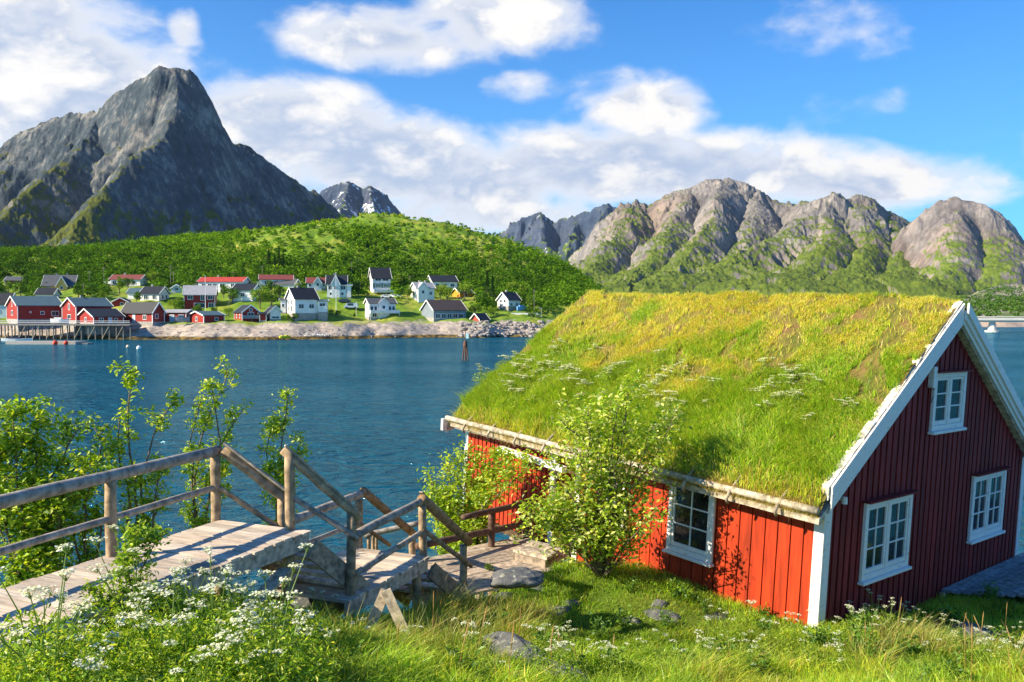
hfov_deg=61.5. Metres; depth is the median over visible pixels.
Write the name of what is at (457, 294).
shed
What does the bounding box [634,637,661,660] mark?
cow parsley
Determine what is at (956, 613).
leafy herb
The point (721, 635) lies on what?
cow parsley
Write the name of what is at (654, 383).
cow parsley
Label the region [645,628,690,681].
cow parsley
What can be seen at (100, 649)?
cow parsley
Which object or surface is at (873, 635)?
cow parsley
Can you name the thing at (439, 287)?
birch tree
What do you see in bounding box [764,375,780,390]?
cow parsley
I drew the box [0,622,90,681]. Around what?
cow parsley
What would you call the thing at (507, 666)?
cow parsley
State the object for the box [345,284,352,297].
annex
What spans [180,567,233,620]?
cow parsley
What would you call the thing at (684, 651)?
leafy herb
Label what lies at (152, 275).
birch tree
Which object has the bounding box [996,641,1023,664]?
cow parsley
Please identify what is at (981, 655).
cow parsley
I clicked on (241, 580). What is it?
cow parsley
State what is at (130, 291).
house
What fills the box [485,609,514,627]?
leafy herb
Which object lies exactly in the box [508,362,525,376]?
cow parsley
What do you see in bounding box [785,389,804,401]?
cow parsley
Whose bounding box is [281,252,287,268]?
spruce tree
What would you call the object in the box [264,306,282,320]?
shed
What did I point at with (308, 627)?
cow parsley
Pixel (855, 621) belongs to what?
leafy herb
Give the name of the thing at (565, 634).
leafy herb
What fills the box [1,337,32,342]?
motorboat
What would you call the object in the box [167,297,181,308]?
birch tree
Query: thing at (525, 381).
cow parsley
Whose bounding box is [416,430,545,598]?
willow shrub
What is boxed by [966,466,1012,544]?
window
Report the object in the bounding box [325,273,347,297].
house
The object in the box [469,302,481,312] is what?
birch tree
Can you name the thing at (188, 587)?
cow parsley
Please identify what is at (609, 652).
leafy herb
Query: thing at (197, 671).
cow parsley
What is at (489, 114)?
sky
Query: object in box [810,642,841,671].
cow parsley
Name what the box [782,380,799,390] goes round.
cow parsley
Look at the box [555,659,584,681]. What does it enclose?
leafy herb
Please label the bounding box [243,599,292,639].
cow parsley
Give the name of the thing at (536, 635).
leafy herb
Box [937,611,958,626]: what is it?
leafy herb
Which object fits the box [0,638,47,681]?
cow parsley
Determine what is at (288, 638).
cow parsley
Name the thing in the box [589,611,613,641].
leafy herb
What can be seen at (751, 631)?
cow parsley
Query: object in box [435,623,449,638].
leafy herb
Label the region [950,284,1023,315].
scrub
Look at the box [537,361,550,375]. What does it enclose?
cow parsley
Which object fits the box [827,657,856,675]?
cow parsley
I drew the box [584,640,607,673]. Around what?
cow parsley
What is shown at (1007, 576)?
side deck
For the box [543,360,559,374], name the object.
cow parsley
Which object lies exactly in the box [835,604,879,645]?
cow parsley
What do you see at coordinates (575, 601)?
boulder
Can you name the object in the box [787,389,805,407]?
cow parsley
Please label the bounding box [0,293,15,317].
boathouse
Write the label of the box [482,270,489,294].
spruce tree
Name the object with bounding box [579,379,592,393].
cow parsley
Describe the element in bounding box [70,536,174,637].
cow parsley
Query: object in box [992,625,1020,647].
leafy herb
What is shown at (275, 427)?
rowan sapling
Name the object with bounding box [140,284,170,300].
house
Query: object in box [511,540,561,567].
porch steps
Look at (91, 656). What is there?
cow parsley
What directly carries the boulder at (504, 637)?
on the shore ground at (1017, 599)
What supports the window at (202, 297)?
in the house at (194, 295)
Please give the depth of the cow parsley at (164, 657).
6.29 m
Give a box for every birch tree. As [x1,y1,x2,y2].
[5,280,12,292]
[12,280,26,295]
[23,274,33,287]
[72,284,84,296]
[84,283,96,297]
[98,290,104,297]
[115,276,125,293]
[124,277,134,285]
[132,291,141,301]
[146,270,159,279]
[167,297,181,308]
[174,300,184,308]
[192,304,203,310]
[220,284,228,297]
[223,306,232,315]
[227,287,239,303]
[249,284,273,308]
[262,293,278,305]
[265,280,276,293]
[272,285,285,297]
[301,259,311,266]
[351,278,364,296]
[353,259,361,269]
[360,274,368,284]
[393,271,407,283]
[405,286,412,299]
[434,282,449,299]
[438,286,453,299]
[457,280,473,299]
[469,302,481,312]
[474,292,488,308]
[488,306,497,316]
[505,280,520,288]
[518,283,528,292]
[525,294,534,308]
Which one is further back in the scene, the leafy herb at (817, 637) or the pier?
the pier
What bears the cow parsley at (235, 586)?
on the shore ground at (1017, 599)
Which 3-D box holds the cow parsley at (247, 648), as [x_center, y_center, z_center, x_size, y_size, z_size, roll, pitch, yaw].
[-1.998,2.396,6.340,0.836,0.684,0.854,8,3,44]
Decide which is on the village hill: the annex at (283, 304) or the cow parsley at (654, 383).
the annex at (283, 304)
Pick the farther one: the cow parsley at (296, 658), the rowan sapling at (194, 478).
the rowan sapling at (194, 478)
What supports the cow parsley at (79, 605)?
on the shore ground at (1017, 599)
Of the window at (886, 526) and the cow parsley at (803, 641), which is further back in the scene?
the window at (886, 526)
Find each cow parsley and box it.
[0,543,135,681]
[0,566,94,678]
[0,592,104,681]
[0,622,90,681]
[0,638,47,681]
[32,639,124,681]
[32,646,95,681]
[41,604,131,671]
[41,618,142,681]
[55,618,114,664]
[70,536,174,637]
[72,656,154,681]
[73,599,148,657]
[74,524,191,639]
[102,605,165,654]
[110,613,220,681]
[112,566,197,654]
[113,618,196,681]
[120,568,222,675]
[120,585,210,663]
[124,578,261,681]
[125,567,204,637]
[142,628,260,681]
[150,546,275,668]
[164,557,226,626]
[164,572,246,641]
[165,651,225,681]
[170,613,271,681]
[175,615,274,681]
[176,567,281,649]
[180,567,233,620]
[182,608,295,681]
[184,618,228,674]
[198,577,252,610]
[201,576,340,681]
[207,559,268,624]
[215,543,335,681]
[221,603,275,639]
[222,570,277,624]
[227,601,327,681]
[234,608,337,681]
[234,649,309,681]
[236,600,317,653]
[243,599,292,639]
[260,616,314,667]
[267,591,307,636]
[283,601,323,646]
[301,587,339,621]
[308,611,342,644]
[319,629,351,674]
[320,628,355,663]
[343,617,376,656]
[402,625,432,652]
[449,621,494,657]
[451,617,480,645]
[451,631,479,656]
[472,363,489,380]
[495,355,508,366]
[496,660,522,676]
[497,380,513,394]
[506,388,522,404]
[507,351,525,367]
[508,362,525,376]
[510,375,528,387]
[514,623,560,666]
[514,649,538,667]
[519,375,536,388]
[529,367,542,380]
[530,640,582,681]
[532,623,571,654]
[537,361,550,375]
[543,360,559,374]
[543,642,575,667]
[547,644,570,663]
[548,345,560,358]
[548,627,580,661]
[550,338,565,353]
[551,620,581,652]
[554,399,567,409]
[555,641,590,674]
[556,377,578,395]
[559,364,571,377]
[564,625,594,652]
[570,393,588,404]
[574,379,591,396]
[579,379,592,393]
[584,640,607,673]
[586,344,605,361]
[586,638,615,675]
[586,641,613,667]
[590,642,633,681]
[598,363,617,381]
[600,366,616,384]
[615,361,631,374]
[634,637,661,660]
[640,379,659,399]
[644,374,665,389]
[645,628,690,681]
[646,390,661,406]
[651,349,668,364]
[654,365,673,381]
[656,390,677,407]
[658,397,681,412]
[670,359,690,378]
[689,638,711,660]
[690,616,728,656]
[695,634,726,658]
[698,641,726,667]
[700,376,721,396]
[706,605,743,648]
[727,634,767,674]
[728,600,760,631]
[728,644,760,667]
[731,630,763,656]
[751,383,768,403]
[752,617,790,656]
[753,357,774,376]
[755,400,773,420]
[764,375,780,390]
[771,391,784,405]
[776,363,796,384]
[776,609,813,651]
[778,374,798,391]
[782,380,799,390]
[782,619,824,665]
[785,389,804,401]
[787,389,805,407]
[789,365,804,383]
[794,373,813,387]
[800,412,815,425]
[804,374,824,393]
[807,636,827,652]
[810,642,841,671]
[820,615,844,637]
[825,632,866,674]
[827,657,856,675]
[828,630,856,659]
[829,399,848,416]
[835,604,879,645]
[838,607,874,639]
[842,397,861,416]
[855,589,895,623]
[861,624,887,646]
[862,598,893,633]
[872,597,906,636]
[873,604,886,625]
[889,601,922,627]
[894,606,920,623]
[898,618,930,647]
[910,606,935,635]
[917,639,946,665]
[932,613,968,645]
[946,620,977,649]
[961,637,996,669]
[964,642,992,667]
[965,626,1002,650]
[969,627,1004,667]
[987,638,1023,676]
[991,630,1019,655]
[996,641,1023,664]
[999,621,1023,646]
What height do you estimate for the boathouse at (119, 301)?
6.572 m
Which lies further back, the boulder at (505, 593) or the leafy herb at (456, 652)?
the boulder at (505, 593)
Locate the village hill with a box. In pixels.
[0,213,575,339]
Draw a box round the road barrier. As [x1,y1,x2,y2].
[511,313,538,314]
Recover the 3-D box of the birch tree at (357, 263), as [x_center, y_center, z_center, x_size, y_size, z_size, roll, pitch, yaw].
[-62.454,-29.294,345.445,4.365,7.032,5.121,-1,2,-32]
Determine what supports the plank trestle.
on the shore ground at (1017, 599)
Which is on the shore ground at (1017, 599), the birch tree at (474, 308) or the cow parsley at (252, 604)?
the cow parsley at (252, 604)
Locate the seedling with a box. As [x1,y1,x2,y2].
[484,562,493,569]
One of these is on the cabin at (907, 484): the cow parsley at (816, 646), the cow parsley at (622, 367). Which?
the cow parsley at (622, 367)
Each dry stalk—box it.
[458,619,469,676]
[478,607,486,645]
[509,624,513,676]
[865,620,865,649]
[971,627,972,679]
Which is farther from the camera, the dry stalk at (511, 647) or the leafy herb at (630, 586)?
the leafy herb at (630, 586)
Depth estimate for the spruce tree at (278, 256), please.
343.40 m
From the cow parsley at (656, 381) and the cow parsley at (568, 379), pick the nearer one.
the cow parsley at (656, 381)
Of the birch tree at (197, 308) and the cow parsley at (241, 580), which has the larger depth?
the birch tree at (197, 308)
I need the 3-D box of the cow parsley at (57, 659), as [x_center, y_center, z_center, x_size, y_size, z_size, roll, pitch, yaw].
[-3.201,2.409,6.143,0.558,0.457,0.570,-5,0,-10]
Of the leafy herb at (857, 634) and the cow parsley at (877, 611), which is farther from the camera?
the cow parsley at (877, 611)
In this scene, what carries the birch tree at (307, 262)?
on the village hill
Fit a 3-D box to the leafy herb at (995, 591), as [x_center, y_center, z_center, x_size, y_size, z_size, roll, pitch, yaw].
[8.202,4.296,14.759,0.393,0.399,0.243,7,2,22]
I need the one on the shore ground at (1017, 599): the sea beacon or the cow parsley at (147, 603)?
the cow parsley at (147, 603)
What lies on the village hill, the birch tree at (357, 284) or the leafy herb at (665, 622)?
the birch tree at (357, 284)
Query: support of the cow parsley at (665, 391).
on the cabin at (907, 484)
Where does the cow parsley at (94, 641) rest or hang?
on the shore ground at (1017, 599)
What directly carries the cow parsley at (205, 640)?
on the shore ground at (1017, 599)
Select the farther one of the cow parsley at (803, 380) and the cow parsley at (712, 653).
the cow parsley at (803, 380)
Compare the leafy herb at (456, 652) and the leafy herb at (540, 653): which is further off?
the leafy herb at (540, 653)
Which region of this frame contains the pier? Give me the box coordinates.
[0,322,139,339]
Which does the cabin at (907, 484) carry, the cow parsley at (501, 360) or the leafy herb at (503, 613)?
the cow parsley at (501, 360)
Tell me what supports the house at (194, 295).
on the village hill
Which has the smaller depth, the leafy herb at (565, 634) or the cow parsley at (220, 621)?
the cow parsley at (220, 621)
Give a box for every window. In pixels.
[51,311,58,315]
[187,295,192,299]
[194,303,204,307]
[200,295,204,300]
[207,295,212,299]
[662,485,715,567]
[857,489,920,585]
[927,369,973,434]
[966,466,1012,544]
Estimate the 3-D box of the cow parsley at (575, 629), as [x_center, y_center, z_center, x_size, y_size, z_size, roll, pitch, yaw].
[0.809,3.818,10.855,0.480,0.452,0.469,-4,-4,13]
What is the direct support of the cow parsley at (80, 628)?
on the shore ground at (1017, 599)
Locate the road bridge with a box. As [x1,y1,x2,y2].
[977,316,1023,331]
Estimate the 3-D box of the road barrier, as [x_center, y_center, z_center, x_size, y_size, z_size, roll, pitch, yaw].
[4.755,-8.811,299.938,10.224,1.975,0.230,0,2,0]
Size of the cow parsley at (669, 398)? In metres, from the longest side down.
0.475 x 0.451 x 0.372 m
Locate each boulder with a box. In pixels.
[295,596,337,615]
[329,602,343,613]
[482,631,587,679]
[489,592,516,601]
[490,567,543,588]
[529,583,545,590]
[540,605,571,615]
[563,599,581,604]
[624,616,640,623]
[643,608,681,622]
[650,599,667,607]
[704,612,728,618]
[931,618,999,643]
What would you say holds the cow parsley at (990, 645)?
on the shore ground at (1017, 599)
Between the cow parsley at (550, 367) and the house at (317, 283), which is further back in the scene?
the house at (317, 283)
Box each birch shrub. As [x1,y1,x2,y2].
[0,393,110,588]
[7,413,124,571]
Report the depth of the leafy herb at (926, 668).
9.89 m
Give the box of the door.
[169,314,173,321]
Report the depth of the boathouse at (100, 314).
254.19 m
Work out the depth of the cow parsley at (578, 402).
16.86 m
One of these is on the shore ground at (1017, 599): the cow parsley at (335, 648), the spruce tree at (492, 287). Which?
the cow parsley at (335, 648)
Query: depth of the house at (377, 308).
282.46 m
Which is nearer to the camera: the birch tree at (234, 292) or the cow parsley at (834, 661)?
the cow parsley at (834, 661)
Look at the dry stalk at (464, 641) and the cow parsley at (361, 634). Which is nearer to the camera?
the dry stalk at (464, 641)
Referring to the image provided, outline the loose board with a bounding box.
[252,567,291,603]
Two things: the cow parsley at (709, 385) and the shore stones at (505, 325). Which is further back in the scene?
the shore stones at (505, 325)
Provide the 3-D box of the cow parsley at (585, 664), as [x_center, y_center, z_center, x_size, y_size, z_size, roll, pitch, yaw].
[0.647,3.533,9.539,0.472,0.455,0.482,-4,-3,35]
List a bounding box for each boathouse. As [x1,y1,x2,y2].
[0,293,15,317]
[5,296,61,329]
[60,295,113,331]
[77,308,125,333]
[111,297,130,306]
[188,311,225,322]
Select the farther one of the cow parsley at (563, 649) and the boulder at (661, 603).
the boulder at (661, 603)
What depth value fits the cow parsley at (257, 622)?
6.62 m
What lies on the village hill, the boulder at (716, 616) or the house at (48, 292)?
the house at (48, 292)
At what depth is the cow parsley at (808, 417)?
13.48 m
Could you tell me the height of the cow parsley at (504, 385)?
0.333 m
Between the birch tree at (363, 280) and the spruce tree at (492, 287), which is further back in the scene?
the birch tree at (363, 280)
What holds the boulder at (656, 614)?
on the shore ground at (1017, 599)
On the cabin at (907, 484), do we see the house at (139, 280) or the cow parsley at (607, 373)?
the cow parsley at (607, 373)
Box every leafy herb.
[319,617,341,638]
[331,639,364,663]
[338,661,354,681]
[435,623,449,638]
[445,646,484,672]
[469,635,491,655]
[469,657,489,681]
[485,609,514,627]
[529,624,553,650]
[536,648,567,663]
[549,626,571,640]
[554,653,584,670]
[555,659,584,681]
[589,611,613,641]
[595,640,632,680]
[610,604,638,630]
[621,576,638,592]
[659,607,671,626]
[666,577,689,598]
[670,644,697,662]
[685,590,701,601]
[688,658,718,673]
[697,596,713,614]
[701,645,724,657]
[707,636,735,656]
[739,655,774,675]
[745,637,770,657]
[750,613,773,632]
[757,602,770,616]
[793,652,815,670]
[801,624,831,647]
[804,647,819,659]
[816,627,840,646]
[838,623,873,657]
[842,614,868,633]
[847,609,877,628]
[862,646,881,662]
[873,636,886,655]
[890,612,917,630]
[895,631,921,654]
[909,672,929,681]
[915,661,935,676]
[931,601,955,622]
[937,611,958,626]
[937,652,969,680]
[940,605,963,622]
[946,625,977,646]
[952,641,979,667]
[978,578,1002,603]
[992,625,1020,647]
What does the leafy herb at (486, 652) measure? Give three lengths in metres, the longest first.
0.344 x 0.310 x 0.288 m
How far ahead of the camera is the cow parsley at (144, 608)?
7.33 m
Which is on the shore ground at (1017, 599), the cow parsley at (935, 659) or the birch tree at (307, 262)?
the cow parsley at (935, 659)
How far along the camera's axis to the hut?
284.50 m
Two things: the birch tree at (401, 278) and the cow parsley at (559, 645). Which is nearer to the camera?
the cow parsley at (559, 645)
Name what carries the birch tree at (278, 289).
on the village hill
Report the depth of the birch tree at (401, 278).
332.41 m
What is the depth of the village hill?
290.05 m
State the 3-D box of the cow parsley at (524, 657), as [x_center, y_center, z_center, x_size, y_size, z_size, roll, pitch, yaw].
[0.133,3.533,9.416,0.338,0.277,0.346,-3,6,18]
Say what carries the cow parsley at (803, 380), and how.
on the cabin at (907, 484)
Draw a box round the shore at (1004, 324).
[964,284,1023,326]
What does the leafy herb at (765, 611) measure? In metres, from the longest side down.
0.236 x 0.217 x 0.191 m
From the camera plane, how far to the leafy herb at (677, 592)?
13.18 m
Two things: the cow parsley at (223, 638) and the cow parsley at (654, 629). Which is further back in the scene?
the cow parsley at (654, 629)
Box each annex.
[278,298,287,313]
[316,299,329,320]
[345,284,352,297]
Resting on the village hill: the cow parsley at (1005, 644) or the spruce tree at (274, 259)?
the spruce tree at (274, 259)
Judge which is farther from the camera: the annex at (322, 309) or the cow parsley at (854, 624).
the annex at (322, 309)
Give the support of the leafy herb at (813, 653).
on the shore ground at (1017, 599)
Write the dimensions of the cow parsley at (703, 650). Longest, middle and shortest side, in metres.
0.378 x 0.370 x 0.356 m
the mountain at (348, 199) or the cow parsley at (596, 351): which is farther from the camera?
the mountain at (348, 199)
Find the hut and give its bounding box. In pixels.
[470,313,490,320]
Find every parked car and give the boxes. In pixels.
[338,298,350,302]
[344,303,358,308]
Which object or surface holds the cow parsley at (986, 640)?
on the shore ground at (1017, 599)
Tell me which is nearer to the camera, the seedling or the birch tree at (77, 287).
the seedling
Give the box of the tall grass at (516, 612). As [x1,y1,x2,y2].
[199,565,1023,673]
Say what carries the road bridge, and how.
in the sea water
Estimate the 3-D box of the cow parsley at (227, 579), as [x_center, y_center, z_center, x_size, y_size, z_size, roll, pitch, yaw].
[-2.385,2.416,7.298,0.869,0.948,0.863,3,0,-28]
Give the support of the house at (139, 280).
on the village hill
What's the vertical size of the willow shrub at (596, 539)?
3.517 m
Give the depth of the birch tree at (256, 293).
280.18 m
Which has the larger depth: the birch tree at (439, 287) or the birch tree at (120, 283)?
the birch tree at (439, 287)
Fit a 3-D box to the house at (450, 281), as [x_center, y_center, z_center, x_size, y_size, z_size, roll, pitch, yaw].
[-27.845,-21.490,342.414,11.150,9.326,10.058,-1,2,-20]
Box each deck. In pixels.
[364,500,567,605]
[938,552,1023,599]
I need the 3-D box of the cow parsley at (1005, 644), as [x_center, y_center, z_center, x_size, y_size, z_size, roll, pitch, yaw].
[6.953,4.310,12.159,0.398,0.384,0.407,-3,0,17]
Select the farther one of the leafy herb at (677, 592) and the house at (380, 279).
the house at (380, 279)
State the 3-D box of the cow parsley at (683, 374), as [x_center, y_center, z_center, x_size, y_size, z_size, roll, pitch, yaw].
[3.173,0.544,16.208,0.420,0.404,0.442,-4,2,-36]
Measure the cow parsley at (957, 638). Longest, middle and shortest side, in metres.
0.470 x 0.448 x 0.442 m
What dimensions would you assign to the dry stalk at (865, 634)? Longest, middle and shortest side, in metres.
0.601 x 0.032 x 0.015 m
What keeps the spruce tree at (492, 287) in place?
on the village hill
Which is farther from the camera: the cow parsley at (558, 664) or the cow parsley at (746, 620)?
the cow parsley at (746, 620)
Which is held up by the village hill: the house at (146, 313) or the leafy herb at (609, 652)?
the house at (146, 313)
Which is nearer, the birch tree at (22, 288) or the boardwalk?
the boardwalk
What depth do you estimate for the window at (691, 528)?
14.22 m
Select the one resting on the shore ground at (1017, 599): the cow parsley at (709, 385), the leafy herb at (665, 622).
the leafy herb at (665, 622)
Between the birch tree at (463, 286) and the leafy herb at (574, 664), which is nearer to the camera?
the leafy herb at (574, 664)
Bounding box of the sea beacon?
[462,326,468,360]
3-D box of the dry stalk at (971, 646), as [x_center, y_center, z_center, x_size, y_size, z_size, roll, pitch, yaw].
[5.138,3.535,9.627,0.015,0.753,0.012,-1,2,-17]
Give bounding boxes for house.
[33,288,62,296]
[41,273,78,290]
[104,273,148,286]
[120,302,166,325]
[125,288,141,299]
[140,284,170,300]
[170,284,182,292]
[182,283,217,308]
[196,275,251,292]
[232,284,261,302]
[256,275,293,286]
[272,279,301,287]
[284,285,319,320]
[306,277,325,290]
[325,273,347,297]
[363,298,399,320]
[368,267,394,292]
[409,280,435,302]
[427,275,458,288]
[495,290,521,310]
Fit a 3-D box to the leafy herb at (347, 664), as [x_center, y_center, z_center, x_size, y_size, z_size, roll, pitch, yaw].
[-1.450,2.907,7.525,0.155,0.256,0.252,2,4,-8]
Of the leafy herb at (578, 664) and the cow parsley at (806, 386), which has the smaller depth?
the leafy herb at (578, 664)
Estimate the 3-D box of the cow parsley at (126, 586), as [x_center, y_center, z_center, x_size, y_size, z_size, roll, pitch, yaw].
[-3.450,2.261,7.854,1.021,1.113,1.014,-2,-1,0]
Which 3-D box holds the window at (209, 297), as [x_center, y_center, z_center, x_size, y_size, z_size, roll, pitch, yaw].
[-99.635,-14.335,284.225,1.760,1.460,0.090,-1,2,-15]
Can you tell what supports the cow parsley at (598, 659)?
on the shore ground at (1017, 599)
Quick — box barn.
[419,300,467,321]
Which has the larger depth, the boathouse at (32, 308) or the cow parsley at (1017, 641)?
the boathouse at (32, 308)
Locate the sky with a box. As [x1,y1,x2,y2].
[0,0,1023,239]
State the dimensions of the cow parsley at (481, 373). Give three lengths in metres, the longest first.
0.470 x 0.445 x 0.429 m
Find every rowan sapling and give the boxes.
[77,515,188,629]
[101,356,189,550]
[177,355,252,597]
[255,386,311,525]
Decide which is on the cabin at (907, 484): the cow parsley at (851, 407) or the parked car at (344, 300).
the cow parsley at (851, 407)
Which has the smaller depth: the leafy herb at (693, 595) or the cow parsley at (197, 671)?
the cow parsley at (197, 671)
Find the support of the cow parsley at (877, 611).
on the shore ground at (1017, 599)
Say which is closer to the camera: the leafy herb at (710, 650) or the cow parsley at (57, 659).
the cow parsley at (57, 659)
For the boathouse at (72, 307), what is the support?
on the village hill
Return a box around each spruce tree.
[266,249,271,266]
[272,253,277,270]
[276,247,281,265]
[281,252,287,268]
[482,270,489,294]
[488,275,497,301]
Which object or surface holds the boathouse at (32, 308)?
on the village hill
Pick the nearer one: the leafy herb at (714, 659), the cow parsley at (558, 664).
the cow parsley at (558, 664)
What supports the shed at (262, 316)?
on the village hill
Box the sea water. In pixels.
[0,327,1023,619]
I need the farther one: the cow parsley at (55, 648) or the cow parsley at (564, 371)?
the cow parsley at (564, 371)
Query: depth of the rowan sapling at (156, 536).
8.03 m
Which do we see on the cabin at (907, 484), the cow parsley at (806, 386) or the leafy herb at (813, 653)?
the cow parsley at (806, 386)
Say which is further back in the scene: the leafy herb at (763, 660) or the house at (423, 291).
the house at (423, 291)
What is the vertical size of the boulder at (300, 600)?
0.591 m
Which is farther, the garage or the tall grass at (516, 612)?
the garage
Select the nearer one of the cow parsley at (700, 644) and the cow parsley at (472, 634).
the cow parsley at (472, 634)
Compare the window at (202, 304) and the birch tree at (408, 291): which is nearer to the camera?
the window at (202, 304)
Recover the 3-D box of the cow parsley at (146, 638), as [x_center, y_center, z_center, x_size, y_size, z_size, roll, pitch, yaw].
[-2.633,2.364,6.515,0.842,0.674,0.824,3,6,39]
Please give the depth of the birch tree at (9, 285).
322.71 m
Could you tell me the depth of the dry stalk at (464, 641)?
7.78 m
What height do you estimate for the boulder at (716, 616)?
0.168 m
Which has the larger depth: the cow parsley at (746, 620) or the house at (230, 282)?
the house at (230, 282)
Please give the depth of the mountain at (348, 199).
4038.43 m
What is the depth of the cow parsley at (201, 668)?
5.95 m
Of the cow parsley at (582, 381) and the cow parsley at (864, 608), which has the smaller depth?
the cow parsley at (864, 608)
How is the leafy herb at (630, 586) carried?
on the shore ground at (1017, 599)
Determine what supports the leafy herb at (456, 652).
on the shore ground at (1017, 599)
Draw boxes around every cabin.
[232,305,259,321]
[441,289,1023,627]
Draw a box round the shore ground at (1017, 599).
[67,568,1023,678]
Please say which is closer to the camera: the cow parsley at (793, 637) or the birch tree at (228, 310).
the cow parsley at (793, 637)
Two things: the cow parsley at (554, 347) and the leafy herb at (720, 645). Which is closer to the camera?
the leafy herb at (720, 645)
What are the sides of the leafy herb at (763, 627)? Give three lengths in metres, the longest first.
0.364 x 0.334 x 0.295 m
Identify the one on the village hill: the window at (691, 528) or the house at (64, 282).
the house at (64, 282)
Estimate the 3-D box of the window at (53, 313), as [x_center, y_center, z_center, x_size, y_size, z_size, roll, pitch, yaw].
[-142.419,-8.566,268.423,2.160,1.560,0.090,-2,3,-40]
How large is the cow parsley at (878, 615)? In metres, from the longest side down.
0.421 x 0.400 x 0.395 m
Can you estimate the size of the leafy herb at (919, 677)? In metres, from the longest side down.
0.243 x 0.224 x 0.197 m
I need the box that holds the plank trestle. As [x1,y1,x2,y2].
[365,588,410,634]
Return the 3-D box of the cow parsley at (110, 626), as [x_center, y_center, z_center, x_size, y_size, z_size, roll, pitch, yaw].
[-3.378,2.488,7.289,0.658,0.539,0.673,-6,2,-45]
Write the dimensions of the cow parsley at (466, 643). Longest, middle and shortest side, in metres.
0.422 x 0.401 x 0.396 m
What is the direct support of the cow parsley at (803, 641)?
on the shore ground at (1017, 599)
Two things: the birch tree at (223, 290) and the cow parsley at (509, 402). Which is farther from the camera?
the birch tree at (223, 290)
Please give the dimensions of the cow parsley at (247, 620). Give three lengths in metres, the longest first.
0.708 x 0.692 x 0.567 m
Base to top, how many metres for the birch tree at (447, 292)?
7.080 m
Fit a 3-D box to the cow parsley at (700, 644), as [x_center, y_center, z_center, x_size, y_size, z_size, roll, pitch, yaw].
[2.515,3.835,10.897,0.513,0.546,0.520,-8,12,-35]
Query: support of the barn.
on the village hill
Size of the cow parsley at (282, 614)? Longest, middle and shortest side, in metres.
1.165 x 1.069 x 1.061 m
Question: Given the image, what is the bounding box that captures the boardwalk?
[0,442,474,664]
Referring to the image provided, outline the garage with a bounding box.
[165,309,192,321]
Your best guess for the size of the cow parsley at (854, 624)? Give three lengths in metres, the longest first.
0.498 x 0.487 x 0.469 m
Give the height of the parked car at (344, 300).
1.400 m
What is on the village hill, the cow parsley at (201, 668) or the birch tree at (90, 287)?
the birch tree at (90, 287)
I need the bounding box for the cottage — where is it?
[3,276,23,284]
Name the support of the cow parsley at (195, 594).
on the shore ground at (1017, 599)
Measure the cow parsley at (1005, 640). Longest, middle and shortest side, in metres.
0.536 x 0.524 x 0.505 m
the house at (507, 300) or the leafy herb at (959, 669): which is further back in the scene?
the house at (507, 300)
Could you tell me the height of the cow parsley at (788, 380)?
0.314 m
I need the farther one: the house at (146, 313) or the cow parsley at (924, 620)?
the house at (146, 313)
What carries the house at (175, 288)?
on the village hill
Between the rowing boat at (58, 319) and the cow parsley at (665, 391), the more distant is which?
the rowing boat at (58, 319)
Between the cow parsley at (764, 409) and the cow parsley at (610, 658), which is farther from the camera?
the cow parsley at (764, 409)
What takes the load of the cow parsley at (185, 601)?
on the shore ground at (1017, 599)
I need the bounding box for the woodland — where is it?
[0,211,613,315]
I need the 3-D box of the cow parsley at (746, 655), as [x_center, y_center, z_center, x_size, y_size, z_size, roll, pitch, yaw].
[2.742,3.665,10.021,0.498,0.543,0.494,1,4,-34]
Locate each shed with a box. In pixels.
[258,312,268,321]
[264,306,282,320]
[452,288,474,297]
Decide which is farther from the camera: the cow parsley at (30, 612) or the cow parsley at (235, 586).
the cow parsley at (235, 586)
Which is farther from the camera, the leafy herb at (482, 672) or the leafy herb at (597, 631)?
the leafy herb at (597, 631)
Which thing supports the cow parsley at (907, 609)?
on the shore ground at (1017, 599)
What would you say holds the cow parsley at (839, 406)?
on the cabin at (907, 484)
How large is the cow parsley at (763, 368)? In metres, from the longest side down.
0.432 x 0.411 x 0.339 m
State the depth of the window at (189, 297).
282.59 m
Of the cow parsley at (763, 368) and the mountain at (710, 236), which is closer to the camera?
the cow parsley at (763, 368)
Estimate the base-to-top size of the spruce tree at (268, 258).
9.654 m
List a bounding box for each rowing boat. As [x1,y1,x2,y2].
[50,317,68,323]
[175,315,189,321]
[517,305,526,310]
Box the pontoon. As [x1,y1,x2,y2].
[5,341,92,343]
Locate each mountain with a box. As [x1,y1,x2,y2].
[0,65,343,247]
[319,181,403,217]
[498,203,615,261]
[568,178,955,297]
[891,196,1023,299]
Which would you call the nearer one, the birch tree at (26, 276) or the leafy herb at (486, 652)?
the leafy herb at (486, 652)
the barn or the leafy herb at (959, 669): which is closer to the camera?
the leafy herb at (959, 669)
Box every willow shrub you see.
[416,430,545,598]
[503,369,691,577]
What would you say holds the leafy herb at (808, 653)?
on the shore ground at (1017, 599)
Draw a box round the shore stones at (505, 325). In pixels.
[113,320,549,336]
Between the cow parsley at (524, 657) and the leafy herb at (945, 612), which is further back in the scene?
the leafy herb at (945, 612)

